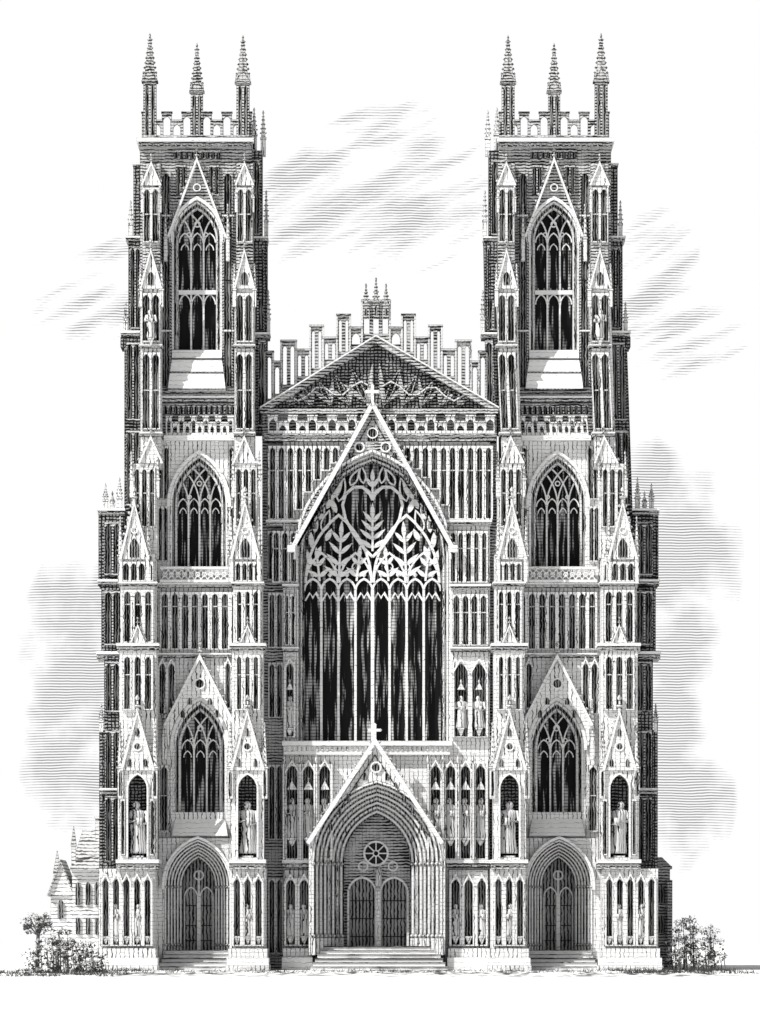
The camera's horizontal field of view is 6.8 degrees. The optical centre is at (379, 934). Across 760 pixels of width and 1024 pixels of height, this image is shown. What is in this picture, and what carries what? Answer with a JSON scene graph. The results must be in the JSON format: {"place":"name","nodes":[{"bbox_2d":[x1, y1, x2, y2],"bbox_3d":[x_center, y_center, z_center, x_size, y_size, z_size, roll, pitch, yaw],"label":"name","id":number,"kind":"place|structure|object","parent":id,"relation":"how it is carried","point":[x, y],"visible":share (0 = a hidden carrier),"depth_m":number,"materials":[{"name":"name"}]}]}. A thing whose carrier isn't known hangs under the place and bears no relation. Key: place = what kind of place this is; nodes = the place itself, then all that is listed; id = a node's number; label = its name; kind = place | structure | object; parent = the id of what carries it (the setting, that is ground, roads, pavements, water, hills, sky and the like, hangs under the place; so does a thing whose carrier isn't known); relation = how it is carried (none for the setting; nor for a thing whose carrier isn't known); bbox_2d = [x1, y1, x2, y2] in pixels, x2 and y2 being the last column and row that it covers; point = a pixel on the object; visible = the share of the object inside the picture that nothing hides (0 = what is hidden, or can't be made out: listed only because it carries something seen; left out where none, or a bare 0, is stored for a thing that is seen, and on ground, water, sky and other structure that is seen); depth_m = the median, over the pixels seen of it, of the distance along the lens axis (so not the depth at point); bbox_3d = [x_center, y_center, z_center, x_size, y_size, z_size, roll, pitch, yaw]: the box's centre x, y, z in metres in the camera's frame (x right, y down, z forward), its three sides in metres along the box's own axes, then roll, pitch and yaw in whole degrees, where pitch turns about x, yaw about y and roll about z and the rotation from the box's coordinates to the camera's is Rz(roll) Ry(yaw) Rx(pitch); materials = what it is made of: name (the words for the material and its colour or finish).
{"place":"outdoors","nodes":[
{"label":"outdoors","id":0,"kind":"place"},
{"bbox_2d":[344,815,409,945],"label":"nave tympanum hatched limestone","id":1,"kind":"object","parent":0,"point":[387,833],"visible":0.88,"depth_m":402.00,"materials":[{"name":"stone"}]},
{"bbox_2d":[349,879,406,945],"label":"double door","id":2,"kind":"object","parent":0,"point":[363,889],"visible":0.92,"depth_m":402.30,"materials":[{"name":"wood"}]},
{"bbox_2d":[272,344,485,408],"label":"pediment","id":3,"kind":"object","parent":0,"point":[391,364],"visible":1,"depth_m":400.35,"materials":[{"name":"stone"}]},
{"bbox_2d":[258,337,499,414],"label":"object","id":4,"kind":"object","parent":3,"relation":"on","point":[390,349],"visible":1,"depth_m":399.75,"materials":[{"name":"stone"}]},
{"bbox_2d":[262,414,496,440],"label":"frieze","id":5,"kind":"object","parent":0,"point":[391,423],"visible":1,"depth_m":400.30,"materials":[{"name":"stone"}]},
{"bbox_2d":[0,0,759,945],"bbox_3d":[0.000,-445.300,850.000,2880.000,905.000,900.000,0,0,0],"label":"sky","id":6,"kind":"structure","parent":0,"point":[374,114],"depth_m":1299.39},
{"bbox_2d":[0,946,759,1023],"bbox_3d":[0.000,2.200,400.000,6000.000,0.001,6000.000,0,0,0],"label":"ground","id":7,"kind":"structure","parent":0,"point":[397,997],"depth_m":228.20,"materials":[{"name":"white"}]},
{"bbox_2d":[51,895,71,966],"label":"background turret","id":8,"kind":"object","parent":7,"relation":"on","point":[60,923],"visible":0.29,"depth_m":431.00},
{"bbox_2d":[20,927,108,972],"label":"shrubbery","id":9,"kind":"object","parent":7,"relation":"on","point":[59,946],"visible":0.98,"depth_m":369.39,"materials":[{"name":"grey plant"}]},
{"bbox_2d":[72,870,98,967],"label":"background building wall","id":10,"kind":"structure","parent":7,"relation":"on","point":[82,911],"depth_m":430.00,"materials":[{"name":"stone"}]},
{"bbox_2d":[70,830,98,869],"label":"roof","id":11,"kind":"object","parent":10,"relation":"on","point":[87,853],"visible":0.46,"depth_m":432.53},
{"bbox_2d":[99,289,266,947],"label":"tower buttress","id":12,"kind":"structure","parent":7,"relation":"on","point":[148,717],"depth_m":397.10,"materials":[{"name":"stone"}]},
{"bbox_2d":[98,514,126,867],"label":"tower flank buttresses sooty limestone","id":13,"kind":"object","parent":12,"relation":"attached to","point":[111,720],"visible":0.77,"depth_m":400.30,"materials":[{"name":"stone"}]},
{"bbox_2d":[100,187,263,945],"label":"tower arcades","id":14,"kind":"object","parent":12,"relation":"on","point":[142,674],"visible":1,"depth_m":397.62,"materials":[{"name":"stone"}]},
{"bbox_2d":[97,165,269,869],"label":"string courses","id":15,"kind":"object","parent":14,"relation":"attached to","point":[157,865],"visible":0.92,"depth_m":398.10,"materials":[{"name":"stone"}]},
{"bbox_2d":[96,163,270,863],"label":"tower string courses pale limestone","id":16,"kind":"object","parent":15,"relation":"on","point":[198,437],"visible":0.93,"depth_m":399.30,"materials":[{"name":"stone"}]},
{"bbox_2d":[120,150,267,515],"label":"tower angle buttresses sooty limestone","id":17,"kind":"object","parent":16,"relation":"on","point":[258,244],"visible":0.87,"depth_m":400.50,"materials":[{"name":"stone"}]},
{"bbox_2d":[165,416,233,434],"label":"tower parapet","id":18,"kind":"structure","parent":16,"relation":"on","point":[198,424],"depth_m":399.50,"materials":[{"name":"stone"}]},
{"bbox_2d":[119,157,264,770],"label":"tower gables pale limestone","id":19,"kind":"object","parent":14,"relation":"on","point":[199,658],"visible":1,"depth_m":397.70,"materials":[{"name":"stone"}]},
{"bbox_2d":[103,152,264,944],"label":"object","id":20,"kind":"object","parent":12,"relation":"on","point":[165,381],"visible":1,"depth_m":399.94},
{"bbox_2d":[104,150,265,861],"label":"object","id":21,"kind":"object","parent":20,"relation":"attached to","point":[112,525],"visible":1,"depth_m":399.90,"materials":[{"name":"stone"}]},
{"bbox_2d":[98,116,270,884],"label":"tower crockets","id":22,"kind":"object","parent":12,"relation":"on","point":[238,519],"visible":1,"depth_m":397.84,"materials":[{"name":"stone"}]},
{"bbox_2d":[99,111,270,798],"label":"tower pinnacles","id":23,"kind":"object","parent":12,"relation":"on","point":[119,497],"visible":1,"depth_m":397.72,"materials":[{"name":"stone"}]},
{"bbox_2d":[119,85,265,795],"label":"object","id":24,"kind":"object","parent":23,"relation":"attached to","point":[199,133],"visible":1,"depth_m":399.47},
{"bbox_2d":[123,166,260,770],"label":"tower gables","id":25,"kind":"object","parent":12,"relation":"on","point":[193,693],"visible":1,"depth_m":397.31,"materials":[{"name":"stone"}]},
{"bbox_2d":[128,272,256,766],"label":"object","id":26,"kind":"object","parent":25,"relation":"attached to","point":[244,549],"visible":1,"depth_m":397.12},
{"bbox_2d":[129,770,264,858],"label":"niches","id":27,"kind":"object","parent":12,"relation":"attached to","point":[247,789],"visible":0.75,"depth_m":398.10,"materials":[{"name":"stone"}]},
{"bbox_2d":[142,163,253,277],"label":"tower buttress hatched limestone","id":28,"kind":"object","parent":12,"relation":"on","point":[156,248],"visible":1,"depth_m":398.80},
{"bbox_2d":[95,948,270,969],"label":"tower plinth","id":29,"kind":"structure","parent":7,"relation":"on","point":[153,952],"depth_m":395.95,"materials":[{"name":"stone"}]},
{"bbox_2d":[160,951,227,969],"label":"steps","id":30,"kind":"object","parent":7,"relation":"on","point":[194,960],"visible":0.6,"depth_m":398.50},
{"bbox_2d":[157,214,233,961],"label":"tower wall","id":31,"kind":"structure","parent":7,"relation":"on","point":[181,452],"depth_m":400.00,"materials":[{"name":"stone"}]},
{"bbox_2d":[140,149,251,439],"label":"tower wall hatched limestone","id":32,"kind":"object","parent":31,"relation":"on","point":[230,159],"visible":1,"depth_m":400.00,"materials":[{"name":"stone"}]},
{"bbox_2d":[165,840,229,953],"bbox_3d":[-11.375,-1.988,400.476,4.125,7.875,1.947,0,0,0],"label":"doorway arch","id":33,"kind":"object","parent":31,"relation":"on","point":[191,861],"visible":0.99,"depth_m":400.40,"materials":[{"name":"stone"}]},
{"bbox_2d":[168,350,227,836],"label":"tower weatherings pale limestone","id":34,"kind":"object","parent":31,"relation":"on","point":[200,827],"visible":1,"depth_m":399.52,"materials":[{"name":"stone"}]},
{"bbox_2d":[131,183,251,811],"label":"tower tracery stone","id":35,"kind":"object","parent":34,"relation":"on","point":[191,292],"visible":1,"depth_m":400.81,"materials":[{"name":"stone"}]},
{"bbox_2d":[183,859,213,949],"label":"door","id":36,"kind":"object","parent":31,"relation":"attached to","point":[190,880],"visible":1,"depth_m":401.90,"materials":[{"name":"wood"}]},
{"bbox_2d":[170,201,227,811],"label":"tower window jambs","id":37,"kind":"object","parent":31,"relation":"attached to","point":[176,557],"visible":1,"depth_m":400.24,"materials":[{"name":"stone"}]},
{"bbox_2d":[167,196,230,749],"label":"hood mould","id":38,"kind":"object","parent":31,"relation":"attached to","point":[190,457],"visible":1,"depth_m":399.78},
{"bbox_2d":[178,210,220,811],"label":"window","id":39,"kind":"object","parent":31,"relation":"attached to","point":[197,344],"visible":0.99,"depth_m":401.13,"materials":[{"name":"glass"}]},
{"bbox_2d":[173,204,225,811],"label":"window frame","id":40,"kind":"object","parent":31,"relation":"on","point":[224,521],"visible":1,"depth_m":400.27,"materials":[{"name":"stone"}]},
{"bbox_2d":[310,947,447,969],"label":"steps","id":41,"kind":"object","parent":7,"relation":"on","point":[378,960],"visible":0.75,"depth_m":397.50,"materials":[{"name":"stone"}]},
{"bbox_2d":[0,966,758,976],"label":"grass","id":42,"kind":"structure","parent":7,"relation":"on","point":[635,971],"depth_m":371.26,"materials":[{"name":"grey plant"}]},
{"bbox_2d":[282,957,488,969],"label":"plinth","id":43,"kind":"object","parent":7,"relation":"on","point":[453,963],"visible":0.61,"depth_m":398.50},
{"bbox_2d":[499,439,557,855],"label":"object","id":44,"kind":"object","parent":7,"relation":"on","point":[500,463],"visible":0.14,"depth_m":403.92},
{"bbox_2d":[499,142,611,149],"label":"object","id":45,"kind":"object","parent":44,"relation":"on","point":[560,146],"visible":0.36,"depth_m":399.45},
{"bbox_2d":[497,137,613,150],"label":"cornice","id":46,"kind":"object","parent":45,"relation":"on","point":[555,139],"visible":0.36,"depth_m":399.25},
{"bbox_2d":[498,111,609,136],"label":"tower parapet hatched limestone","id":47,"kind":"object","parent":46,"relation":"on","point":[565,114],"visible":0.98,"depth_m":399.60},
{"bbox_2d":[500,37,608,136],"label":"pinnacles","id":48,"kind":"object","parent":46,"relation":"on","point":[601,79],"visible":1,"depth_m":399.49,"materials":[{"name":"stone"}]},
{"bbox_2d":[517,214,599,961],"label":"tower wall","id":49,"kind":"structure","parent":7,"relation":"on","point":[540,452],"depth_m":400.00,"materials":[{"name":"stone"}]},
{"bbox_2d":[499,149,610,439],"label":"tower wall hatched limestone","id":50,"kind":"object","parent":49,"relation":"on","point":[521,160],"visible":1,"depth_m":400.00,"materials":[{"name":"stone"}]},
{"bbox_2d":[525,350,584,836],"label":"tower weatherings pale limestone","id":51,"kind":"object","parent":49,"relation":"on","point":[556,827],"visible":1,"depth_m":399.50,"materials":[{"name":"stone"}]},
{"bbox_2d":[535,210,578,811],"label":"window","id":52,"kind":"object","parent":49,"relation":"attached to","point":[553,344],"visible":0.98,"depth_m":401.13,"materials":[{"name":"glass"}]},
{"bbox_2d":[531,204,583,811],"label":"window frame","id":53,"kind":"object","parent":49,"relation":"attached to","point":[532,520],"visible":1,"depth_m":400.27,"materials":[{"name":"stone"}]},
{"bbox_2d":[529,201,586,811],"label":"tower window jambs","id":54,"kind":"object","parent":49,"relation":"on","point":[580,558],"visible":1,"depth_m":400.23,"materials":[{"name":"stone"}]},
{"bbox_2d":[526,196,589,749],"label":"hood mould","id":55,"kind":"object","parent":49,"relation":"attached to","point":[550,456],"visible":1,"depth_m":399.78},
{"bbox_2d":[543,859,573,949],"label":"door","id":56,"kind":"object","parent":49,"relation":"attached to","point":[549,880],"visible":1,"depth_m":401.90,"materials":[{"name":"wood"}]},
{"bbox_2d":[505,183,625,811],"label":"tower tracery stone","id":57,"kind":"object","parent":49,"relation":"on","point":[547,292],"visible":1,"depth_m":400.81,"materials":[{"name":"stone"}]},
{"bbox_2d":[529,951,596,969],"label":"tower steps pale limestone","id":58,"kind":"object","parent":7,"relation":"on","point":[561,960],"visible":0.56,"depth_m":398.50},
{"bbox_2d":[529,950,597,966],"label":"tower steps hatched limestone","id":59,"kind":"object","parent":58,"relation":"on","point":[562,958],"visible":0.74,"depth_m":398.44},
{"bbox_2d":[527,840,591,953],"bbox_3d":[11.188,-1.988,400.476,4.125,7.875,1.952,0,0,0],"label":"doorway arch","id":60,"kind":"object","parent":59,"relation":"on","point":[551,861],"visible":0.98,"depth_m":400.40,"materials":[{"name":"stone"}]},
{"bbox_2d":[490,289,657,947],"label":"tower buttress","id":61,"kind":"structure","parent":7,"relation":"on","point":[608,717],"depth_m":397.10,"materials":[{"name":"stone"}]},
{"bbox_2d":[497,163,608,277],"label":"tower buttress hatched limestone","id":62,"kind":"object","parent":61,"relation":"on","point":[501,248],"visible":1,"depth_m":398.80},
{"bbox_2d":[500,770,627,858],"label":"statue niches","id":63,"kind":"object","parent":61,"relation":"attached to","point":[509,789],"visible":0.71,"depth_m":398.10,"materials":[{"name":"stone"}]},
{"bbox_2d":[496,166,633,770],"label":"tower gables","id":64,"kind":"object","parent":61,"relation":"on","point":[563,693],"visible":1,"depth_m":397.35,"materials":[{"name":"stone"}]},
{"bbox_2d":[492,157,637,770],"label":"tower gables pale limestone","id":65,"kind":"object","parent":64,"relation":"on","point":[557,658],"visible":1,"depth_m":397.70,"materials":[{"name":"stone"}]},
{"bbox_2d":[480,111,657,798],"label":"tower pinnacles","id":66,"kind":"object","parent":61,"relation":"on","point":[637,497],"visible":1,"depth_m":397.72,"materials":[{"name":"stone"}]},
{"bbox_2d":[491,85,637,795],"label":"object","id":67,"kind":"object","parent":66,"relation":"attached to","point":[551,133],"visible":1,"depth_m":399.47,"materials":[{"name":"stone"}]},
{"bbox_2d":[485,152,653,944],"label":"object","id":68,"kind":"object","parent":61,"relation":"on","point":[585,381],"visible":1,"depth_m":399.94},
{"bbox_2d":[485,150,652,861],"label":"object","id":69,"kind":"object","parent":68,"relation":"attached to","point":[644,525],"visible":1,"depth_m":399.90,"materials":[{"name":"stone"}]},
{"bbox_2d":[480,116,658,884],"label":"tower crockets","id":70,"kind":"object","parent":61,"relation":"on","point":[518,519],"visible":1,"depth_m":397.84,"materials":[{"name":"stone"}]},
{"bbox_2d":[481,165,659,869],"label":"string courses","id":71,"kind":"object","parent":61,"relation":"on","point":[599,865],"visible":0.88,"depth_m":398.99,"materials":[{"name":"stone"}]},
{"bbox_2d":[480,163,660,863],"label":"tower string courses pale limestone","id":72,"kind":"object","parent":71,"relation":"on","point":[556,437],"visible":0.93,"depth_m":399.30,"materials":[{"name":"stone"}]},
{"bbox_2d":[521,416,588,434],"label":"tower parapet","id":73,"kind":"structure","parent":72,"relation":"on","point":[554,424],"depth_m":399.50,"materials":[{"name":"stone"}]},
{"bbox_2d":[483,150,632,515],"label":"tower angle buttresses sooty limestone","id":74,"kind":"object","parent":72,"relation":"on","point":[619,425],"visible":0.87,"depth_m":400.50,"materials":[{"name":"stone"}]},
{"bbox_2d":[493,187,656,945],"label":"tower arcades","id":75,"kind":"object","parent":61,"relation":"on","point":[614,674],"visible":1,"depth_m":397.62,"materials":[{"name":"stone"}]},
{"bbox_2d":[630,514,657,867],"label":"tower flank buttresses sooty limestone","id":76,"kind":"object","parent":61,"relation":"attached to","point":[645,720],"visible":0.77,"depth_m":400.30,"materials":[{"name":"stone"}]},
{"bbox_2d":[486,948,662,969],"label":"tower plinth","id":77,"kind":"structure","parent":7,"relation":"on","point":[603,952],"depth_m":395.95,"materials":[{"name":"stone"}]},
{"bbox_2d":[664,915,728,969],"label":"bush","id":78,"kind":"object","parent":7,"relation":"on","point":[695,953],"visible":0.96,"depth_m":397.60,"materials":[{"name":"grey plant"}]},
{"bbox_2d":[264,409,497,413],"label":"cornice","id":79,"kind":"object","parent":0,"point":[383,411],"visible":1,"depth_m":399.70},
{"bbox_2d":[283,442,489,965],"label":"nave wall","id":80,"kind":"structure","parent":0,"point":[412,769],"depth_m":400.00,"materials":[{"name":"stone"}]},
{"bbox_2d":[282,741,451,754],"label":"nave sill pale limestone","id":81,"kind":"object","parent":80,"relation":"attached to","point":[363,744],"visible":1,"depth_m":399.50,"materials":[{"name":"stone"}]},
{"bbox_2d":[262,441,496,969],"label":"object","id":82,"kind":"object","parent":80,"relation":"attached to","point":[274,848],"visible":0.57,"depth_m":400.70,"materials":[{"name":"stone"}]},
{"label":"nave","id":83,"kind":"object","parent":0,"visible":0},
{"bbox_2d":[304,427,440,870],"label":"nave tracery stone","id":84,"kind":"object","parent":83,"relation":"attached to","point":[372,494],"visible":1,"depth_m":401.00,"materials":[{"name":"stone"}]},
{"bbox_2d":[297,454,447,740],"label":"nave great window jambs","id":85,"kind":"object","parent":83,"relation":"attached to","point":[443,613],"visible":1,"depth_m":400.44,"materials":[{"name":"stone"}]},
{"bbox_2d":[304,463,440,740],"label":"nave glazing leaded glass","id":86,"kind":"object","parent":85,"relation":"in","point":[386,502],"visible":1,"depth_m":401.50,"materials":[{"name":"glass"}]},
{"bbox_2d":[299,457,445,740],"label":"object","id":87,"kind":"object","parent":85,"relation":"attached to","point":[369,463],"visible":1,"depth_m":400.66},
{"bbox_2d":[292,409,452,555],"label":"gable","id":88,"kind":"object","parent":83,"relation":"attached to","point":[370,445],"visible":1,"depth_m":399.25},
{"bbox_2d":[292,399,452,844],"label":"nave gables pale limestone","id":89,"kind":"object","parent":83,"relation":"attached to","point":[374,742],"visible":1,"depth_m":398.90,"materials":[{"name":"stone"}]},
{"bbox_2d":[266,404,484,886],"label":"nave crockets","id":90,"kind":"object","parent":83,"relation":"attached to","point":[379,741],"visible":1,"depth_m":399.03,"materials":[{"name":"stone"}]},
{"bbox_2d":[264,300,487,403],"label":"stepped parapet","id":91,"kind":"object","parent":83,"relation":"on","point":[407,318],"visible":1,"depth_m":400.50,"materials":[{"name":"stone"}]},
{"bbox_2d":[285,361,467,406],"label":"gable tracery","id":92,"kind":"object","parent":83,"relation":"attached to","point":[383,395],"visible":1,"depth_m":400.17,"materials":[{"name":"stone"}]},
{"bbox_2d":[311,780,442,954],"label":"nave portal orders","id":93,"kind":"object","parent":83,"relation":"on","point":[432,942],"visible":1,"depth_m":399.15,"materials":[{"name":"stone"}]},
{"bbox_2d":[314,783,439,954],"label":"nave portal orders recess stone","id":94,"kind":"object","parent":93,"relation":"attached to","point":[360,818],"visible":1,"depth_m":399.50,"materials":[{"name":"stone"}]},
{"bbox_2d":[316,785,437,933],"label":"portal arch","id":95,"kind":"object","parent":93,"relation":"attached to","point":[359,822],"visible":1,"depth_m":399.25,"materials":[{"name":"stone"}]},
{"bbox_2d":[309,747,444,954],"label":"nave portal gable","id":96,"kind":"structure","parent":83,"relation":"on","point":[373,776],"depth_m":398.10,"materials":[{"name":"stone"}]},
{"bbox_2d":[267,446,492,953],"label":"nave arcades","id":97,"kind":"object","parent":83,"relation":"attached to","point":[469,666],"visible":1,"depth_m":399.65,"materials":[{"name":"stone"}]},
{"bbox_2d":[268,448,490,952],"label":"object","id":98,"kind":"object","parent":97,"relation":"attached to","point":[462,673],"visible":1,"depth_m":399.94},
{"bbox_2d":[282,696,489,935],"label":"statues","id":99,"kind":"object","parent":97,"relation":"in","point":[308,807],"visible":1,"depth_m":399.46,"materials":[{"name":"stone"}]},
{"bbox_2d":[264,433,496,867],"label":"string courses","id":100,"kind":"object","parent":83,"relation":"attached to","point":[412,437],"visible":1,"depth_m":399.55,"materials":[{"name":"stone"}]},
{"bbox_2d":[267,415,495,432],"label":"nave parapet","id":101,"kind":"structure","parent":83,"relation":"on","point":[398,424],"depth_m":399.55,"materials":[{"name":"stone"}]},
{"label":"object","id":102,"kind":"object","parent":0,"visible":0},
{"bbox_2d":[139,142,251,149],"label":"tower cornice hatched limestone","id":103,"kind":"object","parent":102,"relation":"on","point":[195,146],"visible":0.36,"depth_m":399.45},
{"bbox_2d":[137,138,253,150],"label":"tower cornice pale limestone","id":104,"kind":"object","parent":103,"relation":"on","point":[195,140],"visible":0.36,"depth_m":399.25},
{"bbox_2d":[142,37,250,137],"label":"pinnacles","id":105,"kind":"object","parent":104,"relation":"on","point":[149,79],"visible":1,"depth_m":399.49,"materials":[{"name":"stone"}]},
{"bbox_2d":[141,111,252,137],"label":"tower parapet hatched limestone","id":106,"kind":"object","parent":104,"relation":"on","point":[185,114],"visible":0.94,"depth_m":399.60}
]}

